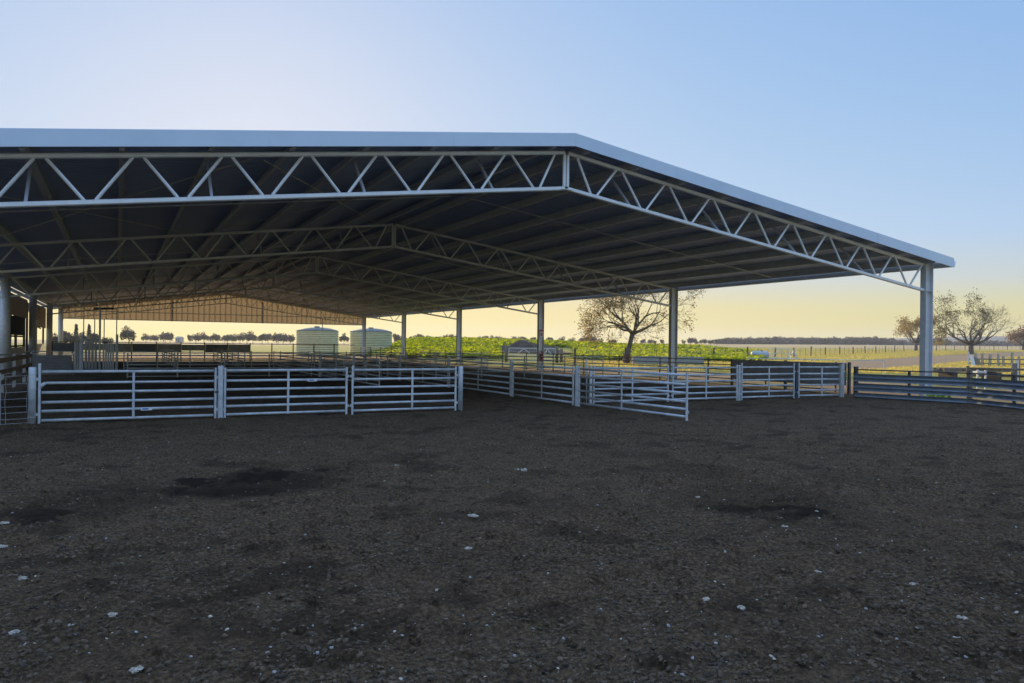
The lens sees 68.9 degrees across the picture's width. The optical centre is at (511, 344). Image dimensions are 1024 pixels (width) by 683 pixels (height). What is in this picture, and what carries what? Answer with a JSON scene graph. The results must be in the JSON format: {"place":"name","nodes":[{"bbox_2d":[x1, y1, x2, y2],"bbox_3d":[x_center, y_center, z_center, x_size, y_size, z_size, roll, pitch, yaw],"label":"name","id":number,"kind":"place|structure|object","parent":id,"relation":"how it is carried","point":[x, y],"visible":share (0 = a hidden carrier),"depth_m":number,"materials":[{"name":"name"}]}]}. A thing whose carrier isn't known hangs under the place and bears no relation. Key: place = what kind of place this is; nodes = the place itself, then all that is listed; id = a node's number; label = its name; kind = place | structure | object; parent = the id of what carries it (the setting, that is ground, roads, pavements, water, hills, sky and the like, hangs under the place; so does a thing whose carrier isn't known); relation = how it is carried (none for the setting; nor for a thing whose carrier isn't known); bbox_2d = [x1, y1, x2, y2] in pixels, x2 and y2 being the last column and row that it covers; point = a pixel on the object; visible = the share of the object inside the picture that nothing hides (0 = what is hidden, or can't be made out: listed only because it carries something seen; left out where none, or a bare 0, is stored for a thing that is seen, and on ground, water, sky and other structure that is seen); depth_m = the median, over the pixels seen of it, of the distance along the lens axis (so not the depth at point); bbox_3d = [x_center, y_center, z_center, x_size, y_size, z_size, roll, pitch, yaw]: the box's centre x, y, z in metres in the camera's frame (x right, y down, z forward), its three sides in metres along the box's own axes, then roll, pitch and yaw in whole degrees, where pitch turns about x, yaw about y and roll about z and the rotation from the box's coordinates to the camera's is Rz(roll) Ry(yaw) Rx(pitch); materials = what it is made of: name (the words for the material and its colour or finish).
{"place":"outdoors","nodes":[
{"label":"outdoors","id":0,"kind":"place"},
{"bbox_2d":[0,339,1023,682],"bbox_3d":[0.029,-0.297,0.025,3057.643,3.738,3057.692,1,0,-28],"label":"ground","id":1,"kind":"structure","parent":0,"point":[484,411],"depth_m":6.33,"materials":[{"name":"soil"}]},
{"bbox_2d":[0,373,27,424],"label":"wire fence","id":2,"kind":"object","parent":1,"relation":"on","point":[5,384],"visible":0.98,"depth_m":12.95,"materials":[{"name":"metal"}]},
{"bbox_2d":[0,351,31,392],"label":"timber rail fence","id":3,"kind":"object","parent":1,"relation":"on","point":[13,358],"visible":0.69,"depth_m":22.46,"materials":[{"name":"wood"}]},
{"bbox_2d":[10,293,45,366],"bbox_3d":[-32.096,-0.801,47.498,2.925,3.970,30.000,1,0,-28],"label":"lean to","id":4,"kind":"object","parent":1,"relation":"on","point":[19,308],"visible":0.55,"depth_m":42.84,"materials":[{"name":"metal"}]},
{"bbox_2d":[28,367,36,423],"bbox_3d":[-8.413,0.922,13.090,0.128,1.064,0.128,1,0,-28],"label":"strainer post","id":5,"kind":"object","parent":1,"relation":"on","point":[32,374],"visible":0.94,"depth_m":13.04,"materials":[{"name":"metal"}]},
{"bbox_2d":[36,363,218,423],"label":"yard gate","id":6,"kind":"structure","parent":5,"relation":"attached to","point":[133,400],"depth_m":13.75,"materials":[{"name":"metal"}]},
{"bbox_2d":[30,351,73,374],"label":"sheeted gate","id":7,"kind":"structure","parent":1,"relation":"on","point":[55,362],"depth_m":31.02,"materials":[{"name":"metal"}]},
{"bbox_2d":[52,333,57,342],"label":"gum tree","id":8,"kind":"object","parent":1,"relation":"on","point":[55,338],"visible":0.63,"depth_m":119.68,"materials":[{"name":"green plant"}]},
{"bbox_2d":[63,333,80,342],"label":"gum tree","id":9,"kind":"object","parent":1,"relation":"on","point":[74,338],"visible":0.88,"depth_m":117.67,"materials":[{"name":"green plant"}]},
{"bbox_2d":[86,324,91,336],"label":"conifer","id":10,"kind":"object","parent":1,"relation":"on","point":[89,331],"visible":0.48,"depth_m":149.84,"materials":[{"name":"green plant"}]},
{"bbox_2d":[84,339,96,368],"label":"slatted gate","id":11,"kind":"structure","parent":1,"relation":"on","point":[92,353],"depth_m":35.35,"materials":[{"name":"white paint"}]},
{"bbox_2d":[88,333,98,341],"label":"gum tree","id":12,"kind":"object","parent":1,"relation":"on","point":[91,336],"visible":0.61,"depth_m":127.70,"materials":[{"name":"green plant"}]},
{"bbox_2d":[80,307,117,369],"bbox_3d":[-19.396,-0.221,35.138,1.537,3.100,0.471,1,0,-28],"label":"drafting frame","id":13,"kind":"object","parent":1,"relation":"on","point":[82,339],"visible":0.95,"depth_m":34.96,"materials":[{"name":"metal"}]},
{"bbox_2d":[74,342,80,369],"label":"slatted gate","id":14,"kind":"structure","parent":13,"relation":"attached to","point":[77,355],"depth_m":34.56,"materials":[{"name":"white paint"}]},
{"bbox_2d":[102,343,113,369],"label":"slatted gate","id":15,"kind":"structure","parent":13,"relation":"attached to","point":[105,351],"depth_m":35.15,"materials":[{"name":"white paint"}]},
{"bbox_2d":[101,337,113,343],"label":"gum tree","id":16,"kind":"object","parent":1,"relation":"on","point":[108,340],"visible":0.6,"depth_m":140.18,"materials":[{"name":"green plant"}]},
{"bbox_2d":[119,325,136,343],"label":"gum tree","id":17,"kind":"object","parent":1,"relation":"on","point":[125,333],"visible":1,"depth_m":169.27,"materials":[{"name":"green plant"}]},
{"bbox_2d":[129,665,143,673],"bbox_3d":[-1.685,1.457,3.348,0.060,0.027,0.044,1,0,-36],"label":"wool tuft","id":18,"kind":"object","parent":1,"relation":"on","point":[132,670],"visible":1,"depth_m":3.34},
{"bbox_2d":[141,333,149,340],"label":"gum tree","id":19,"kind":"object","parent":1,"relation":"on","point":[145,336],"visible":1,"depth_m":249.82,"materials":[{"name":"green plant"}]},
{"bbox_2d":[149,335,158,341],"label":"gum tree","id":20,"kind":"object","parent":1,"relation":"on","point":[154,337],"visible":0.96,"depth_m":259.17,"materials":[{"name":"green plant"}]},
{"bbox_2d":[158,332,173,341],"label":"gum tree","id":21,"kind":"object","parent":1,"relation":"on","point":[165,336],"visible":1,"depth_m":249.95,"materials":[{"name":"green plant"}]},
{"bbox_2d":[162,348,178,366],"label":"pipe rail fence","id":22,"kind":"object","parent":1,"relation":"on","point":[177,351],"visible":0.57,"depth_m":46.65,"materials":[{"name":"metal"}]},
{"bbox_2d":[175,336,183,342],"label":"farmhouse","id":23,"kind":"object","parent":1,"relation":"on","point":[178,339],"visible":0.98,"depth_m":298.52,"materials":[{"name":"metal"}]},
{"bbox_2d":[191,332,201,340],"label":"gum tree","id":24,"kind":"object","parent":1,"relation":"on","point":[195,337],"visible":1,"depth_m":249.39,"materials":[{"name":"green plant"}]},
{"bbox_2d":[51,341,352,360],"bbox_3d":[-22.238,0.567,56.139,21.135,1.460,0.140,1,0,-28],"label":"sheeted fence","id":25,"kind":"object","parent":1,"relation":"on","point":[205,347],"visible":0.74,"depth_m":54.87,"materials":[{"name":"metal"}]},
{"bbox_2d":[199,331,209,340],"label":"gum tree","id":26,"kind":"object","parent":1,"relation":"on","point":[204,336],"visible":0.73,"depth_m":254.23,"materials":[{"name":"green plant"}]},
{"bbox_2d":[209,334,217,340],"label":"gum tree","id":27,"kind":"object","parent":1,"relation":"on","point":[213,337],"visible":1,"depth_m":250.10,"materials":[{"name":"green plant"}]},
{"bbox_2d":[123,350,308,368],"bbox_3d":[-16.077,0.847,41.281,9.610,1.040,0.060,1,0,-28],"label":"pipe rail fence","id":28,"kind":"object","parent":1,"relation":"on","point":[189,358],"visible":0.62,"depth_m":40.79,"materials":[{"name":"metal"}]},
{"bbox_2d":[127,353,311,377],"bbox_3d":[-12.159,0.886,31.588,7.360,1.050,0.060,1,0,-28],"label":"pipe rail fence","id":29,"kind":"object","parent":1,"relation":"on","point":[224,364],"visible":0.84,"depth_m":31.44,"materials":[{"name":"metal"}]},
{"bbox_2d":[217,366,223,417],"bbox_3d":[-5.678,0.945,14.539,0.096,1.080,0.096,1,0,-28],"label":"gate post","id":30,"kind":"object","parent":1,"relation":"on","point":[220,393],"visible":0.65,"depth_m":14.49,"materials":[{"name":"metal"}]},
{"bbox_2d":[221,334,232,342],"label":"gum tree","id":31,"kind":"object","parent":1,"relation":"on","point":[225,338],"visible":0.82,"depth_m":254.13,"materials":[{"name":"green plant"}]},
{"bbox_2d":[213,347,244,366],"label":"pipe rail fence","id":32,"kind":"object","parent":1,"relation":"on","point":[217,349],"visible":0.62,"depth_m":47.47,"materials":[{"name":"metal"}]},
{"bbox_2d":[229,333,237,341],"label":"gum tree","id":33,"kind":"object","parent":1,"relation":"on","point":[233,338],"visible":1,"depth_m":249.62,"materials":[{"name":"green plant"}]},
{"bbox_2d":[237,332,245,341],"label":"gum tree","id":34,"kind":"object","parent":1,"relation":"on","point":[240,337],"visible":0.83,"depth_m":261.40,"materials":[{"name":"green plant"}]},
{"bbox_2d":[242,331,253,340],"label":"gum tree","id":35,"kind":"object","parent":1,"relation":"on","point":[248,336],"visible":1,"depth_m":249.54,"materials":[{"name":"green plant"}]},
{"bbox_2d":[257,333,266,340],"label":"gum tree","id":36,"kind":"object","parent":1,"relation":"on","point":[261,337],"visible":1,"depth_m":254.53,"materials":[{"name":"green plant"}]},
{"bbox_2d":[270,332,288,342],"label":"gum tree","id":37,"kind":"object","parent":1,"relation":"on","point":[279,337],"visible":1,"depth_m":249.84,"materials":[{"name":"green plant"}]},
{"bbox_2d":[223,367,348,417],"bbox_3d":[-4.540,0.958,15.133,2.511,1.000,0.056,1,0,-28],"label":"sheep hurdle","id":38,"kind":"object","parent":1,"relation":"on","point":[288,388],"visible":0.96,"depth_m":15.11,"materials":[{"name":"metal"}]},
{"bbox_2d":[284,334,295,342],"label":"gum tree","id":39,"kind":"object","parent":1,"relation":"on","point":[291,338],"visible":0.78,"depth_m":254.06,"materials":[{"name":"green plant"}]},
{"bbox_2d":[273,351,318,375],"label":"sheep hurdle","id":40,"kind":"object","parent":1,"relation":"on","point":[296,361],"visible":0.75,"depth_m":36.62,"materials":[{"name":"metal"}]},
{"bbox_2d":[296,326,338,354],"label":"water tank","id":41,"kind":"object","parent":1,"relation":"on","point":[313,335],"visible":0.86,"depth_m":84.01,"materials":[{"name":"green metal"}]},
{"bbox_2d":[313,352,335,368],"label":"sheep hurdle","id":42,"kind":"object","parent":1,"relation":"on","point":[325,359],"visible":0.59,"depth_m":40.92,"materials":[{"name":"metal"}]},
{"bbox_2d":[319,354,352,380],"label":"sheep hurdle","id":43,"kind":"object","parent":1,"relation":"on","point":[320,375],"visible":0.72,"depth_m":30.67,"materials":[{"name":"metal"}]},
{"bbox_2d":[321,354,366,376],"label":"sheep hurdle","id":44,"kind":"object","parent":1,"relation":"on","point":[344,360],"visible":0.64,"depth_m":33.32,"materials":[{"name":"metal"}]},
{"bbox_2d":[339,333,348,341],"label":"gum tree","id":45,"kind":"object","parent":1,"relation":"on","point":[344,337],"visible":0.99,"depth_m":249.14,"materials":[{"name":"green plant"}]},
{"bbox_2d":[336,353,363,375],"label":"sheep hurdle","id":46,"kind":"object","parent":1,"relation":"on","point":[349,365],"visible":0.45,"depth_m":36.65,"materials":[{"name":"metal"}]},
{"bbox_2d":[354,357,379,385],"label":"sheep hurdle","id":47,"kind":"object","parent":1,"relation":"on","point":[366,374],"visible":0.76,"depth_m":26.72,"materials":[{"name":"metal"}]},
{"bbox_2d":[349,327,391,353],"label":"water tank","id":48,"kind":"object","parent":1,"relation":"on","point":[375,337],"visible":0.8,"depth_m":87.93,"materials":[{"name":"green metal"}]},
{"bbox_2d":[364,354,398,377],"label":"sheep hurdle","id":49,"kind":"object","parent":1,"relation":"on","point":[381,361],"visible":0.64,"depth_m":32.13,"materials":[{"name":"metal"}]},
{"bbox_2d":[392,333,400,341],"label":"gum tree","id":50,"kind":"object","parent":1,"relation":"on","point":[396,337],"visible":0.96,"depth_m":239.27,"materials":[{"name":"green plant"}]},
{"bbox_2d":[314,351,487,367],"bbox_3d":[-6.605,0.950,46.525,11.360,1.049,0.060,1,0,-28],"label":"pipe rail fence","id":51,"kind":"object","parent":1,"relation":"on","point":[346,352],"visible":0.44,"depth_m":46.68,"materials":[{"name":"metal"}]},
{"bbox_2d":[350,366,457,413],"bbox_3d":[-2.320,0.969,16.311,2.475,1.030,0.052,1,0,-28],"label":"sheep hurdle","id":52,"kind":"object","parent":1,"relation":"on","point":[411,386],"visible":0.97,"depth_m":16.31,"materials":[{"name":"metal"}]},
{"bbox_2d":[400,356,446,384],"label":"sheep hurdle","id":53,"kind":"object","parent":1,"relation":"on","point":[422,373],"visible":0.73,"depth_m":27.82,"materials":[{"name":"metal"}]},
{"bbox_2d":[447,357,449,387],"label":"gate post","id":54,"kind":"object","parent":1,"relation":"on","point":[448,358],"visible":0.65,"depth_m":25.63,"materials":[{"name":"metal"}]},
{"bbox_2d":[458,366,462,410],"bbox_3d":[-1.168,1.009,16.928,0.110,1.056,0.110,1,0,-28],"label":"gate post","id":55,"kind":"object","parent":1,"relation":"on","point":[460,387],"visible":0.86,"depth_m":16.88,"materials":[{"name":"metal"}]},
{"bbox_2d":[0,128,955,395],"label":"open sided shed","id":56,"kind":"structure","parent":1,"relation":"on","point":[288,226],"depth_m":23.82,"materials":[{"name":"metal"}]},
{"bbox_2d":[449,359,509,395],"bbox_3d":[-1.090,0.998,23.625,0.052,1.000,4.575,1,0,-28],"label":"sheep hurdle","id":57,"kind":"object","parent":1,"relation":"on","point":[478,374],"visible":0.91,"depth_m":23.22,"materials":[{"name":"metal"}]},
{"bbox_2d":[387,355,603,376],"bbox_3d":[-0.405,1.020,34.872,11.310,1.051,0.060,1,0,-28],"label":"pipe rail fence","id":58,"kind":"object","parent":1,"relation":"on","point":[524,360],"visible":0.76,"depth_m":34.89,"materials":[{"name":"metal"}]},
{"bbox_2d":[0,411,1022,682],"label":"pebbles","id":59,"kind":"object","parent":1,"relation":"on","point":[548,573],"visible":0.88,"depth_m":4.21,"materials":[{"name":"stone"}]},
{"bbox_2d":[0,413,1023,682],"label":"manure crumbs","id":60,"kind":"object","parent":1,"relation":"on","point":[722,657],"visible":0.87,"depth_m":4.42,"materials":[{"name":"soil"}]},
{"bbox_2d":[510,360,513,395],"bbox_3d":[-0.011,0.995,21.578,0.084,1.110,0.084,1,0,-28],"label":"gate post","id":61,"kind":"object","parent":1,"relation":"on","point":[511,361],"visible":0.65,"depth_m":21.54,"materials":[{"name":"metal"}]},
{"bbox_2d":[6,419,1018,681],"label":"wool scraps","id":62,"kind":"object","parent":1,"relation":"on","point":[620,639],"visible":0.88,"depth_m":4.04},
{"bbox_2d":[508,348,536,359],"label":"braced gate","id":63,"kind":"structure","parent":1,"relation":"on","point":[513,354],"depth_m":61.98,"materials":[{"name":"white paint"}]},
{"bbox_2d":[501,340,571,352],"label":"soil heap","id":64,"kind":"object","parent":1,"relation":"on","point":[516,345],"visible":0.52,"depth_m":82.74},
{"bbox_2d":[512,362,574,404],"bbox_3d":[0.781,1.019,20.093,0.052,1.000,3.315,1,0,-28],"label":"sheep hurdle","id":65,"kind":"object","parent":1,"relation":"on","point":[541,380],"visible":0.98,"depth_m":19.94,"materials":[{"name":"metal"}]},
{"bbox_2d":[368,336,764,361],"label":"leafy crop","id":66,"kind":"object","parent":1,"relation":"on","point":[417,344],"visible":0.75,"depth_m":83.47,"materials":[{"name":"green plant"}]},
{"bbox_2d":[575,366,577,405],"bbox_3d":[1.602,1.043,18.532,0.072,1.050,0.072,1,0,-28],"label":"gate post","id":67,"kind":"object","parent":1,"relation":"on","point":[576,385],"visible":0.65,"depth_m":18.50,"materials":[{"name":"metal"}]},
{"bbox_2d":[577,366,688,420],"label":"yard gate","id":68,"kind":"structure","parent":67,"relation":"attached to","point":[645,389],"depth_m":16.53,"materials":[{"name":"metal"}]},
{"bbox_2d":[589,366,591,405],"bbox_3d":[1.986,1.058,18.881,0.070,1.030,0.070,1,0,-28],"label":"gate post","id":69,"kind":"object","parent":1,"relation":"on","point":[590,387],"visible":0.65,"depth_m":18.85,"materials":[{"name":"metal"}]},
{"bbox_2d":[361,347,836,391],"bbox_3d":[-2.072,0.918,50.680,0.060,1.217,56.560,1,0,-28],"label":"pipe rail fence","id":70,"kind":"object","parent":1,"relation":"on","point":[583,358],"visible":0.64,"depth_m":38.26,"materials":[{"name":"metal"}]},
{"bbox_2d":[623,353,629,362],"bbox_3d":[9.420,1.105,61.500,0.590,0.877,0.590,1,0,-28],"label":"drum","id":71,"kind":"object","parent":1,"relation":"on","point":[627,354],"visible":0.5,"depth_m":61.26,"materials":[{"name":"black metal"}]},
{"bbox_2d":[592,365,669,403],"bbox_3d":[3.131,1.038,19.482,2.499,1.015,0.052,1,0,-28],"label":"sheep hurdle","id":72,"kind":"object","parent":1,"relation":"on","point":[632,376],"visible":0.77,"depth_m":19.46,"materials":[{"name":"metal"}]},
{"bbox_2d":[574,289,705,353],"bbox_3d":[10.314,-3.341,63.871,10.395,9.912,11.058,1,0,-17],"label":"paddock tree","id":73,"kind":"object","parent":1,"relation":"on","point":[619,326],"visible":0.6,"depth_m":62.99,"materials":[{"name":"brown plant"}]},
{"bbox_2d":[631,356,703,364],"bbox_3d":[12.459,1.275,60.000,5.658,0.660,1.100,1,0,0],"label":"concrete trough","id":74,"kind":"object","parent":1,"relation":"on","point":[665,360],"visible":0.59,"depth_m":59.45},
{"bbox_2d":[687,337,697,343],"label":"gum tree","id":75,"kind":"object","parent":1,"relation":"on","point":[691,340],"visible":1,"depth_m":299.56,"materials":[{"name":"green plant"}]},
{"bbox_2d":[671,365,738,401],"bbox_3d":[5.364,1.064,20.665,2.435,1.015,0.052,1,0,-28],"label":"sheep hurdle","id":76,"kind":"object","parent":1,"relation":"on","point":[706,386],"visible":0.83,"depth_m":20.64,"materials":[{"name":"metal"}]},
{"bbox_2d":[738,365,740,400],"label":"gate post","id":77,"kind":"object","parent":1,"relation":"on","point":[739,376],"visible":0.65,"depth_m":21.22,"materials":[{"name":"metal"}]},
{"bbox_2d":[751,350,768,357],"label":"plastic tank","id":78,"kind":"object","parent":1,"relation":"on","point":[765,353],"visible":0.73,"depth_m":79.68,"materials":[{"name":"white plastic"}]},
{"bbox_2d":[740,363,795,399],"bbox_3d":[7.488,1.060,21.790,2.211,1.070,0.052,1,0,-28],"label":"sheep hurdle","id":79,"kind":"object","parent":1,"relation":"on","point":[768,380],"visible":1,"depth_m":21.77,"materials":[{"name":"metal"}]},
{"bbox_2d":[771,348,788,357],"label":"braced gate","id":80,"kind":"structure","parent":1,"relation":"on","point":[780,353],"depth_m":81.98,"materials":[{"name":"metal"}]},
{"bbox_2d":[730,359,850,393],"bbox_3d":[9.861,1.113,26.956,0.116,1.100,5.380,1,0,-28],"label":"sheeted fence","id":81,"kind":"object","parent":1,"relation":"on","point":[847,365],"visible":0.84,"depth_m":26.69,"materials":[{"name":"metal"}]},
{"bbox_2d":[559,348,1023,374],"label":"paddock grass","id":82,"kind":"structure","parent":1,"relation":"on","point":[914,367],"depth_m":75.41,"materials":[{"name":"plant"}]},
{"bbox_2d":[795,365,797,397],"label":"gate post","id":83,"kind":"object","parent":1,"relation":"on","point":[796,381],"visible":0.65,"depth_m":22.36,"materials":[{"name":"metal"}]},
{"bbox_2d":[574,345,1021,364],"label":"wire fence","id":84,"kind":"object","parent":1,"relation":"on","point":[811,347],"visible":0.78,"depth_m":97.08,"materials":[{"name":"metal"}]},
{"bbox_2d":[747,357,883,374],"bbox_3d":[18.377,1.284,45.500,7.737,0.952,0.060,1,0,23],"label":"pipe rail fence","id":85,"kind":"object","parent":1,"relation":"on","point":[813,359],"visible":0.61,"depth_m":45.32,"materials":[{"name":"metal"}]},
{"bbox_2d":[797,363,844,397],"bbox_3d":[9.391,1.082,22.656,1.784,1.070,0.052,1,0,-19],"label":"sheep hurdle","id":86,"kind":"object","parent":1,"relation":"on","point":[821,379],"visible":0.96,"depth_m":22.63,"materials":[{"name":"metal"}]},
{"bbox_2d":[839,364,842,396],"bbox_3d":[10.090,1.130,22.891,0.100,1.070,0.100,1,0,-28],"label":"gate post","id":87,"kind":"object","parent":1,"relation":"on","point":[841,380],"visible":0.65,"depth_m":22.85,"materials":[{"name":"metal"}]},
{"bbox_2d":[714,336,1022,345],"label":"distant wood","id":88,"kind":"object","parent":1,"relation":"on","point":[875,340],"visible":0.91,"depth_m":402.84,"materials":[{"name":"green plant"}]},
{"bbox_2d":[893,314,950,349],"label":"paddock tree","id":89,"kind":"object","parent":1,"relation":"on","point":[907,326],"visible":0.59,"depth_m":169.10,"materials":[{"name":"brown plant"}]},
{"bbox_2d":[924,394,951,397],"bbox_3d":[13.040,1.552,22.897,0.815,0.368,0.733,1,0,-2],"label":"weed clump","id":90,"kind":"object","parent":1,"relation":"on","point":[938,396],"visible":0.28,"depth_m":22.77,"materials":[{"name":"green plant"}]},
{"bbox_2d":[853,367,1023,409],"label":"guard rail fence","id":91,"kind":"object","parent":1,"relation":"on","point":[970,382],"visible":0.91,"depth_m":21.13,"materials":[{"name":"metal"}]},
{"bbox_2d":[932,367,1010,385],"bbox_3d":[19.334,1.342,31.503,3.537,0.748,0.900,1,0,-7],"label":"timber stack","id":92,"kind":"object","parent":1,"relation":"on","point":[945,369],"visible":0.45,"depth_m":31.19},
{"bbox_2d":[970,355,981,365],"bbox_3d":[39.777,1.419,64.020,1.408,1.040,0.397,1,0,-28],"label":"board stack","id":93,"kind":"object","parent":1,"relation":"on","point":[975,361],"visible":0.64,"depth_m":63.96,"materials":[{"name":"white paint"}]},
{"bbox_2d":[933,287,1022,353],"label":"paddock tree","id":94,"kind":"object","parent":1,"relation":"on","point":[973,341],"visible":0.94,"depth_m":124.27,"materials":[{"name":"brown plant"}]},
{"bbox_2d":[966,366,1023,387],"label":"pipe rail fence","id":95,"kind":"object","parent":1,"relation":"on","point":[980,368],"visible":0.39,"depth_m":25.66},
{"bbox_2d":[968,352,1023,365],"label":"old timber fence","id":96,"kind":"object","parent":1,"relation":"on","point":[998,359],"visible":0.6,"depth_m":64.68,"materials":[{"name":"white paint"}]},
{"bbox_2d":[1003,325,1023,349],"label":"paddock tree","id":97,"kind":"object","parent":1,"relation":"on","point":[1015,336],"visible":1,"depth_m":189.76,"materials":[{"name":"brown plant"}]},
{"bbox_2d":[1011,363,1017,380],"bbox_3d":[20.515,1.266,30.500,0.220,1.036,0.220,1,0,-28],"label":"timber post","id":98,"kind":"object","parent":1,"relation":"on","point":[1014,365],"visible":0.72,"depth_m":30.43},
{"bbox_2d":[1015,360,1019,380],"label":"marker post","id":99,"kind":"object","parent":1,"relation":"on","point":[1018,363],"visible":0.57,"depth_m":33.93,"materials":[{"name":"white paint"}]},
{"bbox_2d":[0,0,1023,343],"label":"sky","id":100,"kind":"structure","parent":0,"point":[903,120],"materials":[{"name":"blue"}]},
{"bbox_2d":[867,336,1013,344],"bbox_3d":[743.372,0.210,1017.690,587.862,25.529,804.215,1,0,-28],"label":"hills","id":101,"kind":"structure","parent":0,"point":[993,338],"depth_m":1039.70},
{"bbox_2d":[973,370,986,388],"bbox_3d":[15.279,1.254,24.500,0.305,0.860,0.445,1,0,0],"label":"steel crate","id":102,"kind":"object","parent":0,"point":[978,371],"visible":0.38,"depth_m":24.28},
{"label":"timber post","id":103,"kind":"object","parent":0,"visible":0},
{"bbox_2d":[544,348,555,361],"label":"braced gate","id":104,"kind":"structure","parent":103,"relation":"attached to","point":[550,353],"depth_m":61.47,"materials":[{"name":"white paint"}]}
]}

